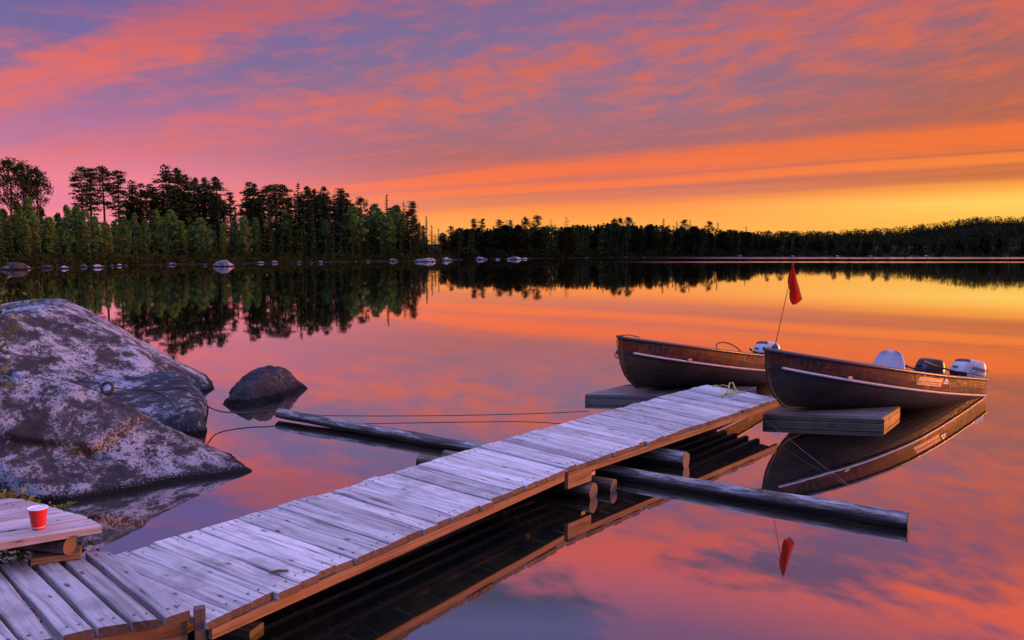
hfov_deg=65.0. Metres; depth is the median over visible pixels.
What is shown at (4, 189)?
aspen tree
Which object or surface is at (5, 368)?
leafy shrub
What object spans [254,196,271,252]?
spruce tree
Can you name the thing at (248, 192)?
pine tree
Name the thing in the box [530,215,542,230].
pine tree
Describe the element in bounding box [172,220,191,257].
aspen tree
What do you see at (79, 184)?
pine tree
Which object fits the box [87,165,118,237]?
pine tree
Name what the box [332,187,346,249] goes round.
pine tree
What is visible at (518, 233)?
birch tree
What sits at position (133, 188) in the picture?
pine tree
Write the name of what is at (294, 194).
spruce tree
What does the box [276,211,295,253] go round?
aspen tree
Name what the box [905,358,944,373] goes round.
outboard motor
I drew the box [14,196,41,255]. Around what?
aspen tree
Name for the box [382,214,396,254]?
aspen tree
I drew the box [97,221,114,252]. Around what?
aspen tree
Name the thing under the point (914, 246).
birch tree
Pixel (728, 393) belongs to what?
yellow rope
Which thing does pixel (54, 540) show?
raised platform
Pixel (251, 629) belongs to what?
timber beam
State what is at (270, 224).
spruce tree
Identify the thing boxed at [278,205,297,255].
spruce tree
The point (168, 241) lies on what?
spruce tree
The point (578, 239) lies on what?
spruce tree
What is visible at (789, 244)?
birch tree
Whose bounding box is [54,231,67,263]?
spruce tree
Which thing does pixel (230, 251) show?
spruce tree
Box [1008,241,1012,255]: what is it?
spruce tree
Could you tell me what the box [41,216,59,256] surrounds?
aspen tree
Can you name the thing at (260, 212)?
pine tree
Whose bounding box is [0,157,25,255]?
aspen tree
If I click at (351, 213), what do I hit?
aspen tree
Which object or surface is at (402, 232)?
spruce tree
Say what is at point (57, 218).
aspen tree
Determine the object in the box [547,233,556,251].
spruce tree
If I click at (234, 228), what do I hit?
aspen tree
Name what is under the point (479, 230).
birch tree
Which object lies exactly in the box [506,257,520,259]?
rock
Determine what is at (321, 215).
spruce tree
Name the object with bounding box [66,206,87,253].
aspen tree
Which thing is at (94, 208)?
pine tree
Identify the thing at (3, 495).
weed
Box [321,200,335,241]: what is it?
pine tree
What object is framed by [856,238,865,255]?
spruce tree
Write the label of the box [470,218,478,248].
pine tree
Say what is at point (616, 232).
pine tree
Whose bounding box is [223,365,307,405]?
rock
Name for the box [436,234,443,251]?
pine tree
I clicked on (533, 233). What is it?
pine tree
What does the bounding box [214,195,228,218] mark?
pine tree
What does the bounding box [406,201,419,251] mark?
pine tree
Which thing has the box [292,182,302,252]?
spruce tree
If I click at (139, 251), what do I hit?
spruce tree
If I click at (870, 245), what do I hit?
birch tree
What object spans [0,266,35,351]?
leafy shrub
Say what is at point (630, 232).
spruce tree
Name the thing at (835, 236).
aspen tree
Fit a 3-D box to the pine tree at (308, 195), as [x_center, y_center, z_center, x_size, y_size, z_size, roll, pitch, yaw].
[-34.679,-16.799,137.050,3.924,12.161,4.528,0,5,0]
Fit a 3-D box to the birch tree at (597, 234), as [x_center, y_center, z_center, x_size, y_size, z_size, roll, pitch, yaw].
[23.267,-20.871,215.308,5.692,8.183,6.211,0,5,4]
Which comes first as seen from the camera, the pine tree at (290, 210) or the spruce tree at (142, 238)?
the spruce tree at (142, 238)
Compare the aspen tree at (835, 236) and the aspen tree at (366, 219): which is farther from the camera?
the aspen tree at (835, 236)
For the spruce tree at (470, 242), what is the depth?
173.97 m
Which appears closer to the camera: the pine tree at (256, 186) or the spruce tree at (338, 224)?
the pine tree at (256, 186)
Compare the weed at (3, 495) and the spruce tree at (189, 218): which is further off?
the spruce tree at (189, 218)
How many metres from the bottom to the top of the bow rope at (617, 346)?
0.357 m
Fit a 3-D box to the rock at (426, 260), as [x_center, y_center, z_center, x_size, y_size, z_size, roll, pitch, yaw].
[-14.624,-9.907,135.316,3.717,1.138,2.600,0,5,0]
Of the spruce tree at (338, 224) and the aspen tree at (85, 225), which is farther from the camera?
the spruce tree at (338, 224)
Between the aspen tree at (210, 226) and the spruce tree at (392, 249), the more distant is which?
the spruce tree at (392, 249)
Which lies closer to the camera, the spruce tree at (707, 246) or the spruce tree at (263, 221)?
the spruce tree at (263, 221)
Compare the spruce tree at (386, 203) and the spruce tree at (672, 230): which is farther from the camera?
the spruce tree at (672, 230)
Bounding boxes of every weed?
[0,487,28,498]
[17,495,42,504]
[41,501,75,511]
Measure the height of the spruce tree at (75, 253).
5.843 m
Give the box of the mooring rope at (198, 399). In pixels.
[114,387,275,413]
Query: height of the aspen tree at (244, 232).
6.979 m
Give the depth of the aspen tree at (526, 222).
203.31 m
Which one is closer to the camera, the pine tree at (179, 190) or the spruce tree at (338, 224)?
the pine tree at (179, 190)
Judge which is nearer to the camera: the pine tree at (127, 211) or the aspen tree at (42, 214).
the aspen tree at (42, 214)
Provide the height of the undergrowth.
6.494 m
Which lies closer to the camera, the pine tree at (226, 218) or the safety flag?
the safety flag
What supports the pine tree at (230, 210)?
on the shore
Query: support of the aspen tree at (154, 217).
on the shore
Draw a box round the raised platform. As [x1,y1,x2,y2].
[0,498,101,565]
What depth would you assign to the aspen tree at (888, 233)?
263.34 m
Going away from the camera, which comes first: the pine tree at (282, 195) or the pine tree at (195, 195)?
the pine tree at (195, 195)
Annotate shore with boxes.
[0,244,1017,267]
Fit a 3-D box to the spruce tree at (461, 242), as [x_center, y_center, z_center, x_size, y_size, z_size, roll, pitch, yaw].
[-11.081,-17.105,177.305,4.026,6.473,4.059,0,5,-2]
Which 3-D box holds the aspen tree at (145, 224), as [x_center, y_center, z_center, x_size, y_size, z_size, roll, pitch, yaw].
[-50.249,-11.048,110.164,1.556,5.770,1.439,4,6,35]
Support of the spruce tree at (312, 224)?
on the shore
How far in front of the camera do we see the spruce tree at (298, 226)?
132.91 m
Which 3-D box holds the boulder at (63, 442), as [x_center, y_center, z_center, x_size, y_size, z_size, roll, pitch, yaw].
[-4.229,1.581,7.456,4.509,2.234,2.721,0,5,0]
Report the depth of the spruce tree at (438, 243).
153.39 m
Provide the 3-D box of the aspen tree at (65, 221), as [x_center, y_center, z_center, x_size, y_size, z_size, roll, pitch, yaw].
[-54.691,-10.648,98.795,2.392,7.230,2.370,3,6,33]
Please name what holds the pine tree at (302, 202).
on the shore
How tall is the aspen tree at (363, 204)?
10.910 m
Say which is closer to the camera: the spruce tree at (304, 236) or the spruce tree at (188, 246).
the spruce tree at (188, 246)
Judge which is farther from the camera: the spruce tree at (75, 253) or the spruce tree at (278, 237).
the spruce tree at (278, 237)
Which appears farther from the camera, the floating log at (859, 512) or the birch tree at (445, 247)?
the birch tree at (445, 247)
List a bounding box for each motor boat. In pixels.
[616,335,766,388]
[761,347,988,409]
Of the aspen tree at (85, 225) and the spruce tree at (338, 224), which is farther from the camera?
the spruce tree at (338, 224)
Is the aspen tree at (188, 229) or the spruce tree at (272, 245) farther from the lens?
the spruce tree at (272, 245)
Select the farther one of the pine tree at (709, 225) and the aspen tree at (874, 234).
the aspen tree at (874, 234)
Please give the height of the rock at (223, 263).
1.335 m
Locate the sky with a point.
(823, 116)
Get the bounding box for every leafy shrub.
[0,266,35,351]
[0,358,13,389]
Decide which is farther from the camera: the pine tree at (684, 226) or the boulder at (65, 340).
the pine tree at (684, 226)
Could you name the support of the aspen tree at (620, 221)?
on the shore
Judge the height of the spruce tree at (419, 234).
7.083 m
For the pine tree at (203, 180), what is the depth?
127.35 m
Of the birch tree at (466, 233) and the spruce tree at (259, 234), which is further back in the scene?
the birch tree at (466, 233)
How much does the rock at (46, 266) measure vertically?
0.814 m
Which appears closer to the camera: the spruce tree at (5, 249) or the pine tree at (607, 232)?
the spruce tree at (5, 249)
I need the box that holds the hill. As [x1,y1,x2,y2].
[856,223,1022,245]
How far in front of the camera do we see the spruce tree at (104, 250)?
99.70 m
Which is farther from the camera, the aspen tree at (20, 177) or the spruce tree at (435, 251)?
the spruce tree at (435, 251)
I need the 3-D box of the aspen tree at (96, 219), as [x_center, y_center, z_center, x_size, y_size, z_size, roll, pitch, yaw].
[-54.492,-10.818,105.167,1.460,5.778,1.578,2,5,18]
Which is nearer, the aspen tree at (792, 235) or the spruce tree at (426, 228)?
the spruce tree at (426, 228)
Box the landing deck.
[0,551,206,639]
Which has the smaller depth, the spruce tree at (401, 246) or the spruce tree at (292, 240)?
the spruce tree at (292, 240)
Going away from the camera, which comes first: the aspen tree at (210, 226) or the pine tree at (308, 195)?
the aspen tree at (210, 226)
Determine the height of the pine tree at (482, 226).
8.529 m
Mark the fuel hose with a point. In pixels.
(728, 343)
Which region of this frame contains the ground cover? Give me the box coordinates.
[0,515,100,576]
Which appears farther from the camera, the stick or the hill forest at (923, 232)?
the hill forest at (923, 232)
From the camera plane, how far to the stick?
4.11 m
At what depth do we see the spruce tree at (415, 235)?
150.27 m
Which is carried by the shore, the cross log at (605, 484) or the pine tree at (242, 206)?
the pine tree at (242, 206)
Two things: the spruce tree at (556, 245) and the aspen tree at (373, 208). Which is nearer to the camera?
the aspen tree at (373, 208)
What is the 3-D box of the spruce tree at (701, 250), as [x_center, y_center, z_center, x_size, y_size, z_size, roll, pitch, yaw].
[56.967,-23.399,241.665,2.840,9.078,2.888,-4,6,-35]
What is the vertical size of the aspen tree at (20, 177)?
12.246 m
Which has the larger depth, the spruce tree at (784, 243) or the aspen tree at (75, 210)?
the spruce tree at (784, 243)
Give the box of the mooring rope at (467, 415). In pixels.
[321,411,588,415]
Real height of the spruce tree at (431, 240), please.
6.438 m
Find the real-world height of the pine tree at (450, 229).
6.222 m
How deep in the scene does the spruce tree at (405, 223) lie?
150.51 m
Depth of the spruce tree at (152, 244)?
108.28 m
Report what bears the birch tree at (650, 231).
on the shore
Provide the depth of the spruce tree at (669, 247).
233.62 m
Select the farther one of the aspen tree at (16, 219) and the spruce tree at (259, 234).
the spruce tree at (259, 234)
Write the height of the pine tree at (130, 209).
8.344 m
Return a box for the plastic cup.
[27,505,47,530]
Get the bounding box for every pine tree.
[68,166,98,240]
[74,167,102,244]
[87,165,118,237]
[104,170,131,252]
[116,199,132,248]
[120,180,149,251]
[124,198,139,251]
[128,183,156,253]
[142,187,167,254]
[146,183,159,222]
[152,164,186,252]
[168,167,186,225]
[170,189,195,229]
[173,175,199,243]
[182,177,206,252]
[192,177,214,234]
[199,189,221,250]
[205,176,230,251]
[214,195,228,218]
[221,202,236,225]
[222,191,238,246]
[233,209,244,224]
[235,197,256,248]
[238,182,261,253]
[242,183,264,232]
[257,197,270,227]
[258,185,279,248]
[259,194,267,232]
[264,184,284,216]
[271,183,293,253]
[286,198,300,244]
[294,195,314,249]
[297,186,318,254]
[308,189,322,227]
[315,186,335,248]
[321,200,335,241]
[331,194,357,241]
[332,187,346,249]
[336,193,354,251]
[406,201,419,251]
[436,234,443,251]
[446,226,455,234]
[454,231,462,258]
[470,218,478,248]
[477,218,486,251]
[477,230,485,256]
[494,219,504,232]
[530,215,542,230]
[530,229,538,249]
[542,225,552,249]
[582,225,592,248]
[605,225,613,251]
[611,223,621,254]
[638,225,644,254]
[679,219,689,233]
[704,221,714,233]
[732,230,739,253]
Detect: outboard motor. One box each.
[749,341,781,353]
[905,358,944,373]
[921,359,987,377]
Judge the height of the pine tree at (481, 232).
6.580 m
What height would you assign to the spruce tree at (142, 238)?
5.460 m
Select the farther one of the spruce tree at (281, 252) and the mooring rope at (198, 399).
the spruce tree at (281, 252)
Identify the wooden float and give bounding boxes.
[585,384,756,402]
[763,406,899,427]
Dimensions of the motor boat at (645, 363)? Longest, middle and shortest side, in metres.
4.171 x 1.454 x 0.662 m
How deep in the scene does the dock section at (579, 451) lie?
7.39 m
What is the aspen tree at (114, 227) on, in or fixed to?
on the shore
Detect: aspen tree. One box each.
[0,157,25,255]
[0,164,14,205]
[0,208,14,253]
[3,160,42,245]
[8,201,26,253]
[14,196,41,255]
[17,164,53,252]
[33,205,51,253]
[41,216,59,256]
[53,212,67,251]
[56,205,77,260]
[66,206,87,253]
[70,209,102,258]
[91,215,99,254]
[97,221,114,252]
[108,220,120,254]
[115,215,133,254]
[127,212,141,256]
[141,218,150,257]
[147,209,164,254]
[158,210,183,257]
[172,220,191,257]
[186,225,196,254]
[188,217,214,253]
[208,224,215,253]
[219,222,227,255]
[228,221,243,254]
[237,216,253,255]
[250,218,261,252]
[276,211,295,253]
[318,220,332,256]
[340,206,368,253]
[355,196,368,250]
[361,203,385,249]
[362,214,370,248]
[366,211,394,253]
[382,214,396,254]
[387,204,409,248]
[521,217,529,231]
[609,218,617,248]
[617,217,622,226]
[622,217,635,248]
[777,231,784,239]
[789,232,795,242]
[831,232,838,248]
[846,232,852,242]
[870,230,877,241]
[884,230,892,248]
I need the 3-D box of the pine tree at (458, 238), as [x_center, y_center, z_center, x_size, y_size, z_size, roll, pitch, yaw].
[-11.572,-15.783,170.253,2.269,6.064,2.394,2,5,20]
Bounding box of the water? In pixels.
[0,256,1023,639]
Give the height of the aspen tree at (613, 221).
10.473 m
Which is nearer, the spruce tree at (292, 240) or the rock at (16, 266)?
the rock at (16, 266)
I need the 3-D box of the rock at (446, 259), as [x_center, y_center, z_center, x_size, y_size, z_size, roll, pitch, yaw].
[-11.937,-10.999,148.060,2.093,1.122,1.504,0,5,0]
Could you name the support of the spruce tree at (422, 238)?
on the shore
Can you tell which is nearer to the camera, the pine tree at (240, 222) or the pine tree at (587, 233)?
the pine tree at (240, 222)
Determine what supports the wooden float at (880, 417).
on the water
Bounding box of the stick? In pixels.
[269,569,288,573]
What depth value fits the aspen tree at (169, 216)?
112.11 m
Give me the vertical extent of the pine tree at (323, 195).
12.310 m
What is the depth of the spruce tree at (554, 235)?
203.73 m
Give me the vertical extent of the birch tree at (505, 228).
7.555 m
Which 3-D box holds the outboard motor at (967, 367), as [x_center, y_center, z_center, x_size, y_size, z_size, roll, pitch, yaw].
[5.947,0.938,11.015,1.060,0.910,0.286,11,-3,-13]
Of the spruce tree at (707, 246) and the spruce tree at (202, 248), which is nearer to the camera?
the spruce tree at (202, 248)
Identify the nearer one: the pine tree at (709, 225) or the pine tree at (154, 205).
the pine tree at (154, 205)
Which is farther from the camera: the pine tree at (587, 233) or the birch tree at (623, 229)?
the birch tree at (623, 229)
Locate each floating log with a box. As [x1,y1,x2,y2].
[275,408,909,529]
[626,448,689,468]
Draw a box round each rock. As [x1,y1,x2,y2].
[0,262,27,269]
[40,265,52,267]
[91,264,104,267]
[212,260,233,266]
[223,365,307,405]
[414,258,435,261]
[442,257,452,260]
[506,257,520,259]
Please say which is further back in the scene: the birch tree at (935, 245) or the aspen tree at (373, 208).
the birch tree at (935, 245)
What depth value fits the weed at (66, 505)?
5.42 m
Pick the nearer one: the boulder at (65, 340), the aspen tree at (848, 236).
the boulder at (65, 340)
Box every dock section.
[115,447,564,639]
[480,385,778,488]
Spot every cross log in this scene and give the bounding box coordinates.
[416,455,597,499]
[441,450,616,492]
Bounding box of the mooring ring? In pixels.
[100,381,113,395]
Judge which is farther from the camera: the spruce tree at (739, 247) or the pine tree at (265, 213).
the spruce tree at (739, 247)
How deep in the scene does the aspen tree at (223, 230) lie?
119.89 m
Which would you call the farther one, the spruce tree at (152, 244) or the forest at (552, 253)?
the forest at (552, 253)
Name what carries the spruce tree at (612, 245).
on the shore
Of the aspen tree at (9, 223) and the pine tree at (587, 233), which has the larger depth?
the pine tree at (587, 233)
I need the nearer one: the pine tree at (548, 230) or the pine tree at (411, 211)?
the pine tree at (411, 211)
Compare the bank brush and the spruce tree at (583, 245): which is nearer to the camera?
the bank brush
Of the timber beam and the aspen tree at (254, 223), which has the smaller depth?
the timber beam
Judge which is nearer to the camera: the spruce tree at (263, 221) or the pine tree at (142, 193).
the pine tree at (142, 193)
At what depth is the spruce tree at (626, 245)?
218.69 m
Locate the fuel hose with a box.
[716,342,741,351]
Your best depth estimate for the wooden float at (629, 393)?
10.43 m
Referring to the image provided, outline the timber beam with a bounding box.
[206,621,263,637]
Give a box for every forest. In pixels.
[437,223,1023,259]
[670,216,1023,245]
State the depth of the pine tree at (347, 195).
142.43 m
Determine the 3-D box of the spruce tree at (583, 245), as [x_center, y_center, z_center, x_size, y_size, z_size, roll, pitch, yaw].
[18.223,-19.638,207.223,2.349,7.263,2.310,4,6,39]
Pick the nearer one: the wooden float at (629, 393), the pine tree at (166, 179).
the wooden float at (629, 393)
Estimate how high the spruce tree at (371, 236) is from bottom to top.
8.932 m
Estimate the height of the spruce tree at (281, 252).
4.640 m
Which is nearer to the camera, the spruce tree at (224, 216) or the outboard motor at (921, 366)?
the outboard motor at (921, 366)
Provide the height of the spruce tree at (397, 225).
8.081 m
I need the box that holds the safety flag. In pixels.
[771,263,801,349]
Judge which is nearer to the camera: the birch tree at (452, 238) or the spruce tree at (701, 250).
the birch tree at (452, 238)
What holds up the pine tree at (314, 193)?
on the shore
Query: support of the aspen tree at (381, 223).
on the shore
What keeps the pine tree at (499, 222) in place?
on the shore
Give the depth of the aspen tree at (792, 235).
263.54 m
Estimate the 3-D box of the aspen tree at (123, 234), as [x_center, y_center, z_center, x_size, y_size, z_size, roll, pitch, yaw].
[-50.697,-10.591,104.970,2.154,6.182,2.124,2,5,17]
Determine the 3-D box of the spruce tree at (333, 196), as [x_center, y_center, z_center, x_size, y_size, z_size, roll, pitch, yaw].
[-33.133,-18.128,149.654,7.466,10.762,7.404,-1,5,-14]
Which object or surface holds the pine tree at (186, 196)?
on the shore
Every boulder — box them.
[0,298,214,434]
[0,376,251,503]
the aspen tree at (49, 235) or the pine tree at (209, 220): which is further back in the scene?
the pine tree at (209, 220)
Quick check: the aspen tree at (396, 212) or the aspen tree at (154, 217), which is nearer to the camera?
the aspen tree at (154, 217)
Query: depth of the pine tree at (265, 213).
139.34 m
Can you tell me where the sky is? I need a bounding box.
[0,0,1023,243]
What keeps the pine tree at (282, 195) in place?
on the shore
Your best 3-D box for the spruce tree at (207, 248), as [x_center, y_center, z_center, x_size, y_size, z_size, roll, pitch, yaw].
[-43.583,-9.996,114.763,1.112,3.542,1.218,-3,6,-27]
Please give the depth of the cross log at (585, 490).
6.37 m
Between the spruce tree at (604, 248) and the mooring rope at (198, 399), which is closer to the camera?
the mooring rope at (198, 399)
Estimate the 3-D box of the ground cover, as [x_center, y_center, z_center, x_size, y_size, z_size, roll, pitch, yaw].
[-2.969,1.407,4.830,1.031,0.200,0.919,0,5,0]
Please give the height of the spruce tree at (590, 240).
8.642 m
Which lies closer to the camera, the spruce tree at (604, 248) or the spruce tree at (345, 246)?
the spruce tree at (345, 246)
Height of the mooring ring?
0.225 m
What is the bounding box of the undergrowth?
[0,216,427,253]
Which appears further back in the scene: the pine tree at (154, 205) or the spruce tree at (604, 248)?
the spruce tree at (604, 248)
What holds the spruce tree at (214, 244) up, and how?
on the shore
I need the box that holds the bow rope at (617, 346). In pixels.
[614,334,639,364]
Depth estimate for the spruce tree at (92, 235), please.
99.79 m
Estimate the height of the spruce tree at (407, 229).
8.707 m
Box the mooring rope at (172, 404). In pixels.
[153,390,183,426]
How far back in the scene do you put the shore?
141.97 m
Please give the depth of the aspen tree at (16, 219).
95.83 m
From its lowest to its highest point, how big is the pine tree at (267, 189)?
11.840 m
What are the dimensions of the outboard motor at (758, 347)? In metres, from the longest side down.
0.910 x 0.609 x 0.274 m
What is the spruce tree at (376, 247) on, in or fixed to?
on the shore
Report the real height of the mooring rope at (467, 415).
0.059 m
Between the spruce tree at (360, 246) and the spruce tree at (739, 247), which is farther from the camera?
the spruce tree at (739, 247)
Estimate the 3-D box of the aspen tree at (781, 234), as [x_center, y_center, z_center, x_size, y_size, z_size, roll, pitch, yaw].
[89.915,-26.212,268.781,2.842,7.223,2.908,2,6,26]
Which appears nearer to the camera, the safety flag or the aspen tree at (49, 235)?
the safety flag
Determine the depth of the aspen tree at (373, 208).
144.60 m
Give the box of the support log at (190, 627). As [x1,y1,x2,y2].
[187,622,193,632]
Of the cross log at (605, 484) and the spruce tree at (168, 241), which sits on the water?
the cross log at (605, 484)
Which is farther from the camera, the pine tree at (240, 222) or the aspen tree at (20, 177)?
the pine tree at (240, 222)
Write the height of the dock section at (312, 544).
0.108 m
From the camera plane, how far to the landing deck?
3.62 m
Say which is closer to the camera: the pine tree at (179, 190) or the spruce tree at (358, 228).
the pine tree at (179, 190)
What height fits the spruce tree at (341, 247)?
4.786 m
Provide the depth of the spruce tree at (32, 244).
93.11 m
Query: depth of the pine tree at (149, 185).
119.18 m
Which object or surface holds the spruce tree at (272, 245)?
on the shore
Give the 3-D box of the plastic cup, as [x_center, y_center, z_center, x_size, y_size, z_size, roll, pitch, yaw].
[-2.411,1.009,4.091,0.094,0.114,0.094,0,5,0]
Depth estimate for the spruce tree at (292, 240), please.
128.51 m
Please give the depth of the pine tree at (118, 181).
109.35 m
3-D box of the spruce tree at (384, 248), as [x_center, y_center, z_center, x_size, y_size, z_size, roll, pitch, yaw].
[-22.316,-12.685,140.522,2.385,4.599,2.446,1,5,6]
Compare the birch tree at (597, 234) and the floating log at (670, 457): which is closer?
the floating log at (670, 457)
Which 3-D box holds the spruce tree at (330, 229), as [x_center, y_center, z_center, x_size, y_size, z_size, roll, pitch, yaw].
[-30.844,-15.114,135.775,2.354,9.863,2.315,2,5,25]
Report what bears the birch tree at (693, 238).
on the shore
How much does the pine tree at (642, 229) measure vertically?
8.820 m
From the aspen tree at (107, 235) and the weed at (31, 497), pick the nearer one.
the weed at (31, 497)
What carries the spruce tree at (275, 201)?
on the shore
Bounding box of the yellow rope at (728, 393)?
[720,382,745,397]
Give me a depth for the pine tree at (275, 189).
136.36 m
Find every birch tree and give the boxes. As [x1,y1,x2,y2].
[441,239,448,255]
[449,234,459,254]
[460,229,472,250]
[472,227,482,251]
[494,224,511,255]
[508,224,528,256]
[591,227,608,251]
[617,226,629,249]
[642,224,657,250]
[684,225,704,253]
[743,232,753,250]
[785,240,792,251]
[867,241,875,252]
[911,244,916,254]
[932,243,938,253]
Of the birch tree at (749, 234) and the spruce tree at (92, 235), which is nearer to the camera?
the spruce tree at (92, 235)
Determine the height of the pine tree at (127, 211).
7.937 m
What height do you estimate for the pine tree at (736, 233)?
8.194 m
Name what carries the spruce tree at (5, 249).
on the shore
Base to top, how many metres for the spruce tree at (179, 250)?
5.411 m
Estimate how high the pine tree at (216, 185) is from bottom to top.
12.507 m
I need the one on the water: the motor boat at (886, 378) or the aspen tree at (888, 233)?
the motor boat at (886, 378)
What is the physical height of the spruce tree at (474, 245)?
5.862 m
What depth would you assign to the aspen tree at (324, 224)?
136.62 m
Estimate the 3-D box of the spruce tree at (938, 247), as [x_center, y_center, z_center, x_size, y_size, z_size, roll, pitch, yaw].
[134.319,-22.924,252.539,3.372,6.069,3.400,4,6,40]
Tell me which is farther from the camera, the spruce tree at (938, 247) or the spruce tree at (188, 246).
the spruce tree at (938, 247)
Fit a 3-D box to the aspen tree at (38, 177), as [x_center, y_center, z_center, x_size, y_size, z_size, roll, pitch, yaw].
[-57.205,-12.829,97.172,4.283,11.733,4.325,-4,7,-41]
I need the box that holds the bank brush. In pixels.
[0,250,455,266]
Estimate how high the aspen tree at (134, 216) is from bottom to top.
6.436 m
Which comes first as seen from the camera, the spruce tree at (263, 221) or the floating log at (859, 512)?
the floating log at (859, 512)
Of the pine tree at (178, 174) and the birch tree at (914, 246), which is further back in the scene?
the birch tree at (914, 246)
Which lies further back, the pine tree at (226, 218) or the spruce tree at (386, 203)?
the spruce tree at (386, 203)
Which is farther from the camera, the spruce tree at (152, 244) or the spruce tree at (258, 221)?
the spruce tree at (258, 221)
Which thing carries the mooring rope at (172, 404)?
on the boulder at (65, 340)
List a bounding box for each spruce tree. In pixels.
[0,208,21,263]
[27,232,42,262]
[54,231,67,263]
[71,214,79,257]
[87,225,95,259]
[101,235,107,260]
[124,205,148,254]
[140,225,145,254]
[148,227,158,259]
[162,221,173,262]
[176,225,184,257]
[179,187,199,253]
[182,231,194,260]
[197,232,207,261]
[205,238,209,257]
[212,226,223,256]
[221,206,228,254]
[225,225,235,259]
[245,197,261,253]
[253,224,266,254]
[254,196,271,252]
[262,203,279,259]
[266,201,290,256]
[268,196,281,251]
[269,230,278,258]
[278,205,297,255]
[279,232,285,260]
[285,192,307,249]
[285,225,296,258]
[290,198,309,254]
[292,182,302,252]
[299,207,310,257]
[306,199,323,255]
[309,200,328,255]
[325,201,335,255]
[329,204,343,256]
[330,195,337,239]
[333,205,357,257]
[339,235,344,259]
[355,211,366,257]
[357,230,365,256]
[363,211,381,256]
[372,226,379,256]
[377,235,389,258]
[384,193,389,251]
[389,232,396,258]
[391,212,412,256]
[395,215,400,254]
[399,230,404,256]
[401,203,412,250]
[403,211,412,253]
[409,213,423,252]
[413,221,427,255]
[418,227,427,258]
[424,216,429,254]
[428,224,434,256]
[432,235,439,256]
[436,230,441,252]
[459,230,467,255]
[467,232,472,258]
[469,233,480,257]
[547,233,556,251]
[552,224,557,249]
[555,229,560,256]
[576,230,581,255]
[579,231,586,255]
[584,223,596,251]
[597,223,611,256]
[608,222,615,252]
[620,226,631,256]
[628,227,633,252]
[664,225,675,255]
[670,224,674,253]
[699,228,705,255]
[702,235,711,255]
[737,236,742,253]
[781,240,786,255]
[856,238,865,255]
[935,238,942,255]
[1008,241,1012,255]
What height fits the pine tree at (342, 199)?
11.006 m
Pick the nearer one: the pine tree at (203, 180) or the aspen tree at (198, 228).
the aspen tree at (198, 228)
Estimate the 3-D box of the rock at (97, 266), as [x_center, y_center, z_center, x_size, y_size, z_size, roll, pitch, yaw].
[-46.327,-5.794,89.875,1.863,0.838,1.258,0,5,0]
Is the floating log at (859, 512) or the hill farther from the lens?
the hill
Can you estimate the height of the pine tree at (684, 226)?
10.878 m
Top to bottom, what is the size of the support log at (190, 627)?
0.143 m

